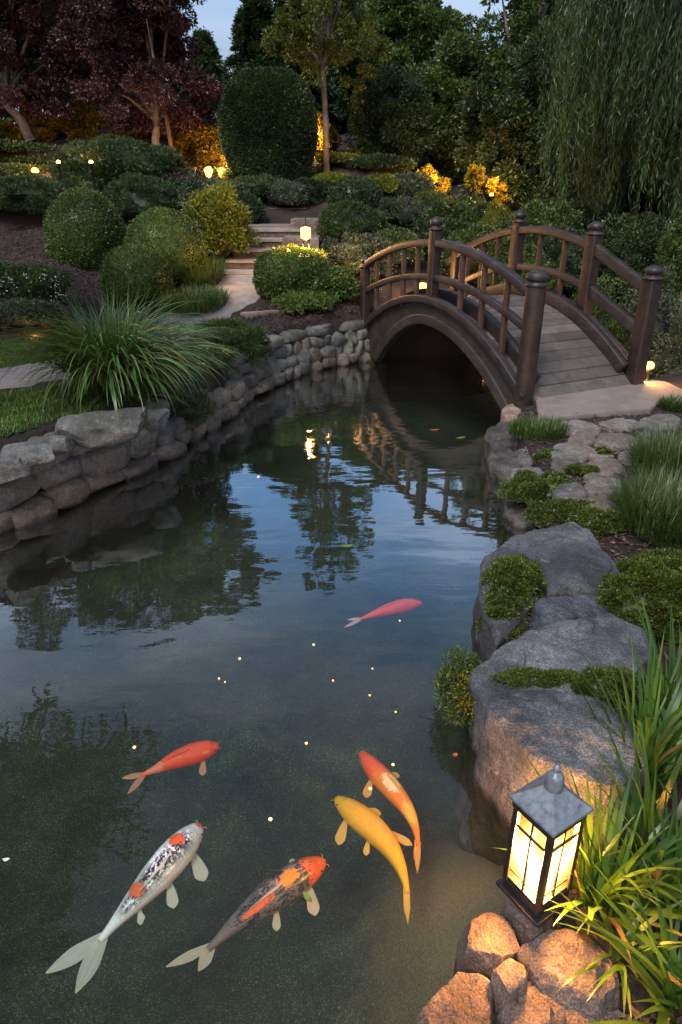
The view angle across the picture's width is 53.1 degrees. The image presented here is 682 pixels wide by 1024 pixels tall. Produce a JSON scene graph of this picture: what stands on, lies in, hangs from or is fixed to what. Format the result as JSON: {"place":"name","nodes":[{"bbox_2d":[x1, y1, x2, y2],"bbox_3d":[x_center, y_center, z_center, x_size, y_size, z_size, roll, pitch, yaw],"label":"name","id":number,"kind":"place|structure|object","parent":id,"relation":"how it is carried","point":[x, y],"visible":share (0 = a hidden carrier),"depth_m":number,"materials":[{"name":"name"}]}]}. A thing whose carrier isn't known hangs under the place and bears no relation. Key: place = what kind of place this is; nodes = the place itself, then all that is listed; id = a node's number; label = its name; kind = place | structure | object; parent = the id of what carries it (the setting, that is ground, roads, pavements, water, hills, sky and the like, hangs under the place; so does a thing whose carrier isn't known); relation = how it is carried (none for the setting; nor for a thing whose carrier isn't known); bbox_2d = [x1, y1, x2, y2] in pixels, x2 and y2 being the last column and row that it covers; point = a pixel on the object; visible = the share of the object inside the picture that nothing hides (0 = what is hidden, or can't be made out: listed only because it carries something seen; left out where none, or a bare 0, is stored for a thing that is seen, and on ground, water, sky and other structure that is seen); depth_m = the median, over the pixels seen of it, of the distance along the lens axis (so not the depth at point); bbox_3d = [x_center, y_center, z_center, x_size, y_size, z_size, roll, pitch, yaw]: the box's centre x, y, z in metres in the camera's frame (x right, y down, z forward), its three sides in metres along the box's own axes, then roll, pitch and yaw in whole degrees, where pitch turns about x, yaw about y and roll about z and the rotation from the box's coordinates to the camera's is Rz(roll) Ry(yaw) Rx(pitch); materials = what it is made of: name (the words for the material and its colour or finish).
{"place":"outdoors","nodes":[
{"label":"outdoors","id":0,"kind":"place"},
{"bbox_2d":[0,334,188,437],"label":"lawn ground","id":1,"kind":"structure","parent":0,"point":[17,405],"depth_m":4.66,"materials":[{"name":"green plant"}]},
{"bbox_2d":[0,282,247,423],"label":"ornamental grass","id":2,"kind":"object","parent":1,"relation":"on","point":[116,362],"depth_m":4.63,"materials":[{"name":"green plant"}]},
{"bbox_2d":[0,274,261,388],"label":"path","id":3,"kind":"structure","parent":0,"point":[244,292],"depth_m":7.38,"materials":[{"name":"grey stone"}]},
{"bbox_2d":[0,424,506,1023],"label":"pond bed","id":4,"kind":"object","parent":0,"point":[142,644],"visible":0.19,"depth_m":3.07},
{"bbox_2d":[413,972,493,1023],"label":"rock","id":5,"kind":"object","parent":4,"relation":"on","point":[462,998],"visible":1,"depth_m":1.50,"materials":[{"name":"brown stone"}]},
{"bbox_2d":[453,912,520,979],"bbox_3d":[0.362,1.212,1.724,0.172,0.464,0.147,-20,32,-36],"label":"rock","id":6,"kind":"object","parent":4,"relation":"on","point":[487,943],"visible":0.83,"depth_m":1.62,"materials":[{"name":"brown stone"}]},
{"bbox_2d":[490,958,527,1009],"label":"rock","id":7,"kind":"object","parent":4,"relation":"on","point":[508,978],"visible":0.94,"depth_m":1.52,"materials":[{"name":"brown stone"}]},
{"bbox_2d":[501,897,554,945],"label":"rock","id":8,"kind":"object","parent":4,"relation":"on","point":[526,930],"visible":0.19,"depth_m":1.69,"materials":[{"name":"grey stone"}]},
{"bbox_2d":[496,764,593,927],"bbox_3d":[0.478,0.788,1.614,0.135,0.507,0.135,-15,29,-30],"label":"lantern","id":9,"kind":"object","parent":8,"relation":"on","point":[551,811],"visible":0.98,"depth_m":1.57,"materials":[{"name":"metal"}]},
{"bbox_2d":[456,690,644,867],"bbox_3d":[0.700,0.932,2.182,0.437,0.689,0.530,-15,29,-29],"label":"boulder","id":10,"kind":"object","parent":4,"relation":"on","point":[544,731],"visible":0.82,"depth_m":2.06,"materials":[{"name":"grey stone"}]},
{"bbox_2d":[453,616,652,824],"bbox_3d":[0.800,0.789,2.543,0.751,0.665,0.544,0,25,0],"label":"boulder","id":11,"kind":"object","parent":4,"relation":"on","point":[549,646],"visible":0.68,"depth_m":2.43,"materials":[{"name":"grey stone"}]},
{"bbox_2d":[419,643,481,728],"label":"flowering plant","id":12,"kind":"object","parent":11,"relation":"attached to","point":[457,670],"visible":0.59,"depth_m":2.43,"materials":[{"name":"green plant"}]},
{"bbox_2d":[489,666,582,688],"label":"ground cover","id":13,"kind":"object","parent":11,"relation":"on","point":[527,676],"visible":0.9,"depth_m":2.26,"materials":[{"name":"green plant"}]},
{"bbox_2d":[570,664,645,706],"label":"ground cover","id":14,"kind":"object","parent":11,"relation":"on","point":[588,673],"visible":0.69,"depth_m":2.22,"materials":[{"name":"green plant"}]},
{"bbox_2d":[517,928,619,1018],"bbox_3d":[0.521,1.188,1.643,0.239,0.371,0.229,0,25,0],"label":"rock","id":15,"kind":"object","parent":4,"relation":"on","point":[552,961],"visible":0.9,"depth_m":1.55,"materials":[{"name":"brown stone"}]},
{"bbox_2d":[2,0,645,123],"label":"sky","id":16,"kind":"structure","parent":0,"point":[216,16],"materials":[{"name":"blue"}]},
{"bbox_2d":[0,125,681,1023],"bbox_3d":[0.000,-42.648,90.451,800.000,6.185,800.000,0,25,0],"label":"ground","id":17,"kind":"structure","parent":0,"point":[94,527],"depth_m":5.08,"materials":[{"name":"soil"}]},
{"bbox_2d":[0,173,68,214],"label":"shrub","id":18,"kind":"object","parent":17,"relation":"on","point":[29,193],"visible":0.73,"depth_m":9.47,"materials":[{"name":"green plant"}]},
{"bbox_2d":[0,268,72,328],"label":"shrub","id":19,"kind":"object","parent":17,"relation":"on","point":[22,315],"visible":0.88,"depth_m":6.68,"materials":[{"name":"green plant"}]},
{"bbox_2d":[0,262,76,301],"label":"shrub","id":20,"kind":"object","parent":17,"relation":"on","point":[31,287],"visible":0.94,"depth_m":7.06,"materials":[{"name":"green plant"}]},
{"bbox_2d":[0,0,107,141],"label":"tree","id":21,"kind":"object","parent":17,"relation":"on","point":[57,76],"visible":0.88,"depth_m":12.42,"materials":[{"name":"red plant"}]},
{"bbox_2d":[41,184,126,270],"bbox_3d":[-3.324,-3.606,8.922,1.090,1.220,1.055,0,25,0],"label":"ball shrub","id":22,"kind":"object","parent":17,"relation":"on","point":[83,230],"visible":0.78,"depth_m":8.59,"materials":[{"name":"green plant"}]},
{"bbox_2d":[0,100,172,141],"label":"shrub","id":23,"kind":"object","parent":17,"relation":"on","point":[85,123],"visible":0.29,"depth_m":13.33,"materials":[{"name":"green plant"}]},
{"bbox_2d":[48,134,191,182],"bbox_3d":[-3.486,-5.535,10.822,2.230,0.860,2.055,-10,27,-21],"label":"shrub","id":24,"kind":"object","parent":17,"relation":"on","point":[111,157],"visible":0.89,"depth_m":10.26,"materials":[{"name":"green plant"}]},
{"bbox_2d":[47,0,224,144],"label":"tree","id":25,"kind":"object","parent":17,"relation":"on","point":[154,53],"visible":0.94,"depth_m":11.48,"materials":[{"name":"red plant"}]},
{"bbox_2d":[98,242,174,305],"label":"ball shrub","id":26,"kind":"object","parent":17,"relation":"on","point":[126,265],"visible":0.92,"depth_m":7.55,"materials":[{"name":"green plant"}]},
{"bbox_2d":[103,171,182,216],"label":"shrub","id":27,"kind":"object","parent":17,"relation":"on","point":[133,196],"visible":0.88,"depth_m":9.93,"materials":[{"name":"green plant"}]},
{"bbox_2d":[122,205,209,289],"bbox_3d":[-2.134,-3.206,8.329,1.057,1.004,0.998,0,25,0],"label":"ball shrub","id":28,"kind":"object","parent":17,"relation":"on","point":[175,238],"visible":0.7,"depth_m":8.01,"materials":[{"name":"green plant"}]},
{"bbox_2d":[0,320,387,541],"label":"stone wall","id":29,"kind":"structure","parent":17,"relation":"on","point":[75,476],"depth_m":4.88,"materials":[{"name":"stone"}]},
{"bbox_2d":[0,454,30,483],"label":"boulder","id":30,"kind":"object","parent":29,"relation":"on","point":[12,467],"visible":0.92,"depth_m":3.71,"materials":[{"name":"stone"}]},
{"bbox_2d":[0,441,54,466],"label":"boulder","id":31,"kind":"object","parent":29,"relation":"on","point":[30,454],"visible":0.76,"depth_m":3.83,"materials":[{"name":"stone"}]},
{"bbox_2d":[54,407,147,448],"bbox_3d":[-1.486,-0.531,4.273,0.586,0.199,0.338,-10,27,-21],"label":"boulder","id":32,"kind":"object","parent":29,"relation":"on","point":[94,429],"visible":0.96,"depth_m":4.16,"materials":[{"name":"stone"}]},
{"bbox_2d":[170,388,220,493],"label":"shrub","id":33,"kind":"object","parent":29,"relation":"attached to","point":[200,406],"visible":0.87,"depth_m":5.22,"materials":[{"name":"green plant"}]},
{"bbox_2d":[155,282,233,315],"bbox_3d":[-1.650,-2.426,7.686,0.951,0.248,1.458,0,25,0],"label":"grass mound","id":34,"kind":"object","parent":17,"relation":"on","point":[214,297],"depth_m":7.44,"materials":[{"name":"green plant"}]},
{"bbox_2d":[171,116,227,167],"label":"shrub","id":35,"kind":"object","parent":17,"relation":"on","point":[201,145],"visible":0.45,"depth_m":12.29,"materials":[{"name":"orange plant"}]},
{"bbox_2d":[176,25,227,120],"bbox_3d":[-4.081,-12.951,20.403,2.258,2.669,2.551,0,25,0],"label":"conifer tree","id":36,"kind":"object","parent":17,"relation":"on","point":[209,59],"visible":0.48,"depth_m":19.95,"materials":[{"name":"green plant"}]},
{"bbox_2d":[173,254,234,288],"bbox_3d":[-1.813,-3.033,8.524,1.008,0.380,1.373,0,25,0],"label":"grass mound","id":37,"kind":"object","parent":17,"relation":"on","point":[212,273],"depth_m":8.22,"materials":[{"name":"green plant"}]},
{"bbox_2d":[180,177,260,263],"bbox_3d":[-1.634,-3.860,9.119,1.008,1.110,0.922,20,31,36],"label":"shrub","id":38,"kind":"object","parent":17,"relation":"on","point":[219,217],"visible":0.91,"depth_m":8.89,"materials":[{"name":"green plant"}]},
{"bbox_2d":[188,315,272,355],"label":"shrub","id":39,"kind":"object","parent":17,"relation":"on","point":[243,333],"visible":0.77,"depth_m":6.18,"materials":[{"name":"green plant"}]},
{"bbox_2d":[214,0,296,118],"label":"conifer tree","id":40,"kind":"object","parent":17,"relation":"on","point":[252,18],"visible":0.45,"depth_m":15.95,"materials":[{"name":"green plant"}]},
{"bbox_2d":[217,66,317,182],"bbox_3d":[-1.230,-6.414,11.581,1.702,1.963,1.392,0,25,0],"label":"clipped hedge","id":41,"kind":"object","parent":17,"relation":"on","point":[267,119],"visible":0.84,"depth_m":11.03,"materials":[{"name":"green plant"}]},
{"bbox_2d":[223,208,344,276],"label":"stone steps","id":42,"kind":"structure","parent":17,"relation":"on","point":[275,235],"depth_m":9.62,"materials":[{"name":"stone"}]},
{"bbox_2d":[263,178,312,205],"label":"shrub","id":43,"kind":"object","parent":17,"relation":"on","point":[288,193],"visible":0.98,"depth_m":10.73,"materials":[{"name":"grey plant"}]},
{"bbox_2d":[251,245,327,299],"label":"shrub","id":44,"kind":"object","parent":17,"relation":"on","point":[274,274],"visible":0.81,"depth_m":7.80,"materials":[{"name":"green plant"}]},
{"bbox_2d":[271,289,341,314],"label":"shrub","id":45,"kind":"object","parent":17,"relation":"on","point":[293,301],"visible":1,"depth_m":7.50,"materials":[{"name":"green plant"}]},
{"bbox_2d":[273,0,345,126],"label":"conifer tree","id":46,"kind":"object","parent":17,"relation":"on","point":[331,88],"visible":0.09,"depth_m":18.00,"materials":[{"name":"green plant"}]},
{"bbox_2d":[260,0,393,172],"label":"tree","id":47,"kind":"object","parent":17,"relation":"on","point":[324,44],"visible":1,"depth_m":11.16,"materials":[{"name":"green plant"}]},
{"bbox_2d":[320,262,383,299],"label":"shrub","id":48,"kind":"object","parent":17,"relation":"on","point":[347,283],"visible":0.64,"depth_m":7.78,"materials":[{"name":"green plant"}]},
{"bbox_2d":[327,175,383,208],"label":"shrub","id":49,"kind":"object","parent":17,"relation":"on","point":[366,190],"visible":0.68,"depth_m":10.26,"materials":[{"name":"green plant"}]},
{"bbox_2d":[315,197,396,238],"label":"shrub","id":50,"kind":"object","parent":17,"relation":"on","point":[357,217],"visible":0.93,"depth_m":9.54,"materials":[{"name":"green plant"}]},
{"bbox_2d":[318,231,407,275],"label":"shrub","id":51,"kind":"object","parent":17,"relation":"on","point":[357,248],"visible":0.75,"depth_m":8.61,"materials":[{"name":"green plant"}]},
{"bbox_2d":[343,152,417,171],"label":"shrub","id":52,"kind":"object","parent":17,"relation":"on","point":[381,162],"visible":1,"depth_m":12.08,"materials":[{"name":"green plant"}]},
{"bbox_2d":[343,62,435,177],"bbox_3d":[0.961,-7.324,13.088,1.875,2.121,2.019,0,25,0],"label":"tree","id":53,"kind":"object","parent":17,"relation":"on","point":[392,118],"visible":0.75,"depth_m":12.60,"materials":[{"name":"green plant"}]},
{"bbox_2d":[371,194,431,227],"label":"shrub","id":54,"kind":"object","parent":17,"relation":"on","point":[402,211],"visible":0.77,"depth_m":10.20,"materials":[{"name":"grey plant"}]},
{"bbox_2d":[325,0,482,118],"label":"tree","id":55,"kind":"object","parent":17,"relation":"on","point":[413,29],"visible":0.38,"depth_m":14.80,"materials":[{"name":"green plant"}]},
{"bbox_2d":[383,170,435,199],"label":"shrub","id":56,"kind":"object","parent":17,"relation":"on","point":[414,185],"visible":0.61,"depth_m":11.29,"materials":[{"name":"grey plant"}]},
{"bbox_2d":[402,214,471,259],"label":"shrub","id":57,"kind":"object","parent":17,"relation":"on","point":[447,226],"visible":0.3,"depth_m":9.62,"materials":[{"name":"green plant"}]},
{"bbox_2d":[409,189,464,227],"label":"shrub","id":58,"kind":"object","parent":17,"relation":"on","point":[435,200],"visible":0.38,"depth_m":10.71,"materials":[{"name":"green plant"}]},
{"bbox_2d":[401,27,526,183],"bbox_3d":[2.395,-8.422,14.275,3.007,2.964,2.776,0,25,0],"label":"tree","id":59,"kind":"object","parent":17,"relation":"on","point":[450,81],"visible":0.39,"depth_m":13.59,"materials":[{"name":"green plant"}]},
{"bbox_2d":[439,193,491,226],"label":"shrub","id":60,"kind":"object","parent":17,"relation":"on","point":[467,213],"visible":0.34,"depth_m":10.43,"materials":[{"name":"green plant"}]},
{"bbox_2d":[440,221,528,284],"bbox_3d":[1.876,-3.507,9.310,1.287,0.864,1.237,-18,30,-33],"label":"shrub","id":61,"kind":"object","parent":17,"relation":"on","point":[475,231],"visible":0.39,"depth_m":9.02,"materials":[{"name":"green plant"}]},
{"bbox_2d":[464,163,511,207],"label":"shrub","id":62,"kind":"object","parent":17,"relation":"on","point":[479,182],"visible":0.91,"depth_m":11.22,"materials":[{"name":"yellow plant"}]},
{"bbox_2d":[475,421,520,481],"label":"boulder","id":63,"kind":"object","parent":17,"relation":"on","point":[497,436],"visible":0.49,"depth_m":5.17,"materials":[{"name":"grey stone"}]},
{"bbox_2d":[479,447,525,525],"bbox_3d":[1.164,-0.191,4.776,0.441,0.439,0.585,-15,29,-29],"label":"boulder","id":64,"kind":"object","parent":17,"relation":"on","point":[502,464],"visible":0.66,"depth_m":4.66,"materials":[{"name":"grey stone"}]},
{"bbox_2d":[353,210,663,410],"bbox_3d":[1.426,-1.911,6.940,1.424,2.098,3.122,-12,27,-23],"label":"footbridge","id":65,"kind":"object","parent":17,"relation":"on","point":[518,340],"visible":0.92,"depth_m":6.15,"materials":[{"name":"brown wood"}]},
{"bbox_2d":[452,21,590,218],"bbox_3d":[3.125,-6.480,11.693,2.416,3.076,2.107,0,25,0],"label":"tree","id":66,"kind":"object","parent":17,"relation":"on","point":[512,150],"visible":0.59,"depth_m":11.14,"materials":[{"name":"green plant"}]},
{"bbox_2d":[500,504,543,545],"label":"boulder","id":67,"kind":"object","parent":17,"relation":"on","point":[514,522],"visible":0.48,"depth_m":3.98,"materials":[{"name":"grey stone"}]},
{"bbox_2d":[464,0,588,97],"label":"tree","id":68,"kind":"object","parent":17,"relation":"on","point":[521,22],"visible":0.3,"depth_m":13.21,"materials":[{"name":"green plant"}]},
{"bbox_2d":[493,985,565,1023],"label":"rock","id":69,"kind":"object","parent":17,"relation":"on","point":[533,1005],"visible":0.89,"depth_m":1.50,"materials":[{"name":"brown stone"}]},
{"bbox_2d":[495,468,582,504],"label":"ground cover","id":70,"kind":"object","parent":17,"relation":"on","point":[525,485],"visible":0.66,"depth_m":4.01,"materials":[{"name":"green plant"}]},
{"bbox_2d":[494,198,585,256],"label":"shrub","id":71,"kind":"object","parent":17,"relation":"on","point":[538,215],"visible":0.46,"depth_m":9.36,"materials":[{"name":"green plant"}]},
{"bbox_2d":[506,413,574,440],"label":"grass tuft","id":72,"kind":"object","parent":17,"relation":"on","point":[547,428],"visible":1,"depth_m":4.86,"materials":[{"name":"green plant"}]},
{"bbox_2d":[465,521,619,730],"bbox_3d":[0.876,0.494,3.250,1.127,0.636,0.634,-14,29,-28],"label":"boulder","id":73,"kind":"object","parent":17,"relation":"on","point":[572,558],"visible":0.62,"depth_m":3.13,"materials":[{"name":"grey stone"}]},
{"bbox_2d":[474,585,527,640],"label":"ground cover","id":74,"kind":"object","parent":73,"relation":"on","point":[503,606],"visible":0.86,"depth_m":2.82,"materials":[{"name":"green plant"}]},
{"bbox_2d":[479,553,547,614],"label":"ground cover","id":75,"kind":"object","parent":73,"relation":"on","point":[520,576],"visible":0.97,"depth_m":2.95,"materials":[{"name":"green plant"}]},
{"bbox_2d":[522,497,596,528],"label":"ground cover","id":76,"kind":"object","parent":17,"relation":"on","point":[555,509],"visible":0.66,"depth_m":3.69,"materials":[{"name":"green plant"}]},
{"bbox_2d":[509,169,616,226],"bbox_3d":[3.750,-5.195,11.525,1.780,1.092,1.715,0,25,0],"label":"shrub","id":77,"kind":"object","parent":17,"relation":"on","point":[548,192],"visible":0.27,"depth_m":11.17,"materials":[{"name":"green plant"}]},
{"bbox_2d":[534,224,621,298],"bbox_3d":[3.028,-3.177,8.752,1.218,0.955,1.141,0,25,0],"label":"shrub","id":78,"kind":"object","parent":17,"relation":"on","point":[573,260],"visible":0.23,"depth_m":8.49,"materials":[{"name":"green plant"}]},
{"bbox_2d":[529,594,630,629],"bbox_3d":[0.981,0.632,2.875,0.478,0.568,0.272,0,25,0],"label":"boulder","id":79,"kind":"object","parent":17,"relation":"on","point":[548,610],"visible":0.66,"depth_m":2.76,"materials":[{"name":"grey stone"}]},
{"bbox_2d":[489,756,681,979],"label":"iris clump","id":80,"kind":"object","parent":17,"relation":"on","point":[595,848],"visible":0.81,"depth_m":1.68,"materials":[{"name":"green plant"}]},
{"bbox_2d":[563,505,631,536],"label":"ground cover","id":81,"kind":"object","parent":17,"relation":"on","point":[596,521],"visible":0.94,"depth_m":3.53,"materials":[{"name":"green plant"}]},
{"bbox_2d":[571,269,626,344],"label":"shrub","id":82,"kind":"object","parent":17,"relation":"on","point":[607,320],"visible":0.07,"depth_m":7.51,"materials":[{"name":"green plant"}]},
{"bbox_2d":[535,0,681,230],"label":"weeping willow","id":83,"kind":"object","parent":17,"relation":"on","point":[619,41],"visible":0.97,"depth_m":8.57,"materials":[{"name":"green plant"}]},
{"bbox_2d":[535,379,681,420],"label":"landing slab","id":84,"kind":"structure","parent":17,"relation":"on","point":[630,399],"depth_m":5.57,"materials":[{"name":"grey stone"}]},
{"bbox_2d":[544,834,681,1023],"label":"iris clump","id":85,"kind":"object","parent":17,"relation":"on","point":[672,990],"visible":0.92,"depth_m":1.51,"materials":[{"name":"green plant"}]},
{"bbox_2d":[551,857,681,1023],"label":"iris clump","id":86,"kind":"object","parent":17,"relation":"on","point":[617,955],"visible":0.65,"depth_m":1.56,"materials":[{"name":"green plant"}]},
{"bbox_2d":[564,627,681,803],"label":"iris clump","id":87,"kind":"object","parent":17,"relation":"on","point":[658,739],"visible":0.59,"depth_m":1.99,"materials":[{"name":"green plant"}]},
{"bbox_2d":[565,709,681,941],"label":"iris clump","id":88,"kind":"object","parent":17,"relation":"on","point":[648,822],"visible":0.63,"depth_m":1.75,"materials":[{"name":"green plant"}]},
{"bbox_2d":[595,547,681,642],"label":"cushion shrub","id":89,"kind":"object","parent":17,"relation":"on","point":[652,578],"visible":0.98,"depth_m":2.67,"materials":[{"name":"green plant"}]},
{"bbox_2d":[597,460,681,549],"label":"grass mound","id":90,"kind":"object","parent":17,"relation":"on","point":[655,503],"depth_m":3.49,"materials":[{"name":"green plant"}]},
{"bbox_2d":[599,211,681,299],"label":"shrub","id":91,"kind":"object","parent":17,"relation":"on","point":[636,250],"visible":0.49,"depth_m":8.33,"materials":[{"name":"green plant"}]},
{"bbox_2d":[603,590,681,756],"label":"iris clump","id":92,"kind":"object","parent":17,"relation":"on","point":[672,665],"visible":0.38,"depth_m":2.17,"materials":[{"name":"green plant"}]},
{"bbox_2d":[610,134,678,213],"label":"shrub","id":93,"kind":"object","parent":17,"relation":"on","point":[642,198],"visible":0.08,"depth_m":12.18,"materials":[{"name":"green plant"}]},
{"bbox_2d":[612,418,681,486],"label":"grass mound","id":94,"kind":"object","parent":17,"relation":"on","point":[659,451],"depth_m":4.23,"materials":[{"name":"green plant"}]},
{"bbox_2d":[614,262,681,361],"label":"shrub","id":95,"kind":"object","parent":17,"relation":"on","point":[662,321],"visible":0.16,"depth_m":7.26,"materials":[{"name":"green plant"}]},
{"bbox_2d":[645,290,681,378],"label":"shrub","id":96,"kind":"object","parent":17,"relation":"on","point":[669,359],"visible":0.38,"depth_m":6.75,"materials":[{"name":"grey plant"}]},
{"bbox_2d":[646,208,681,322],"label":"shrub","id":97,"kind":"object","parent":17,"relation":"on","point":[671,243],"visible":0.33,"depth_m":7.71,"materials":[{"name":"green plant"}]},
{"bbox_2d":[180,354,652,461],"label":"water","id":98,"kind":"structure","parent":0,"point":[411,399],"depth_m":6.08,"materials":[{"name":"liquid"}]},
{"bbox_2d":[46,820,207,993],"bbox_3d":[-0.547,1.087,1.910,0.149,0.107,0.546,14,28,27],"label":"koi fish","id":99,"kind":"object","parent":98,"relation":"in","point":[171,858],"visible":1,"depth_m":1.92},
{"bbox_2d":[122,740,220,793],"bbox_3d":[-0.583,0.881,2.378,0.343,0.080,0.113,-12,27,-23],"label":"koi fish","id":100,"kind":"object","parent":98,"relation":"in","point":[194,753],"visible":1,"depth_m":2.38},
{"bbox_2d":[166,855,328,971],"bbox_3d":[-0.218,1.109,1.861,0.155,0.101,0.501,22,33,39],"label":"koi fish","id":101,"kind":"object","parent":98,"relation":"in","point":[289,883],"visible":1,"depth_m":1.89},
{"bbox_2d":[334,794,411,923],"bbox_3d":[0.127,1.023,2.095,0.195,0.089,0.469,-17,30,-32],"label":"koi fish","id":102,"kind":"object","parent":98,"relation":"in","point":[369,825],"visible":1,"depth_m":2.12},
{"bbox_2d":[344,598,421,627],"bbox_3d":[0.195,0.481,3.328,0.440,0.078,0.093,-11,27,-23],"label":"koi fish","id":103,"kind":"object","parent":98,"relation":"in","point":[399,607],"visible":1,"depth_m":3.32},
{"bbox_2d":[359,750,420,872],"bbox_3d":[0.165,0.980,2.281,0.147,0.080,0.516,-5,25,-11],"label":"koi fish","id":104,"kind":"object","parent":98,"relation":"in","point":[383,780],"visible":1,"depth_m":2.32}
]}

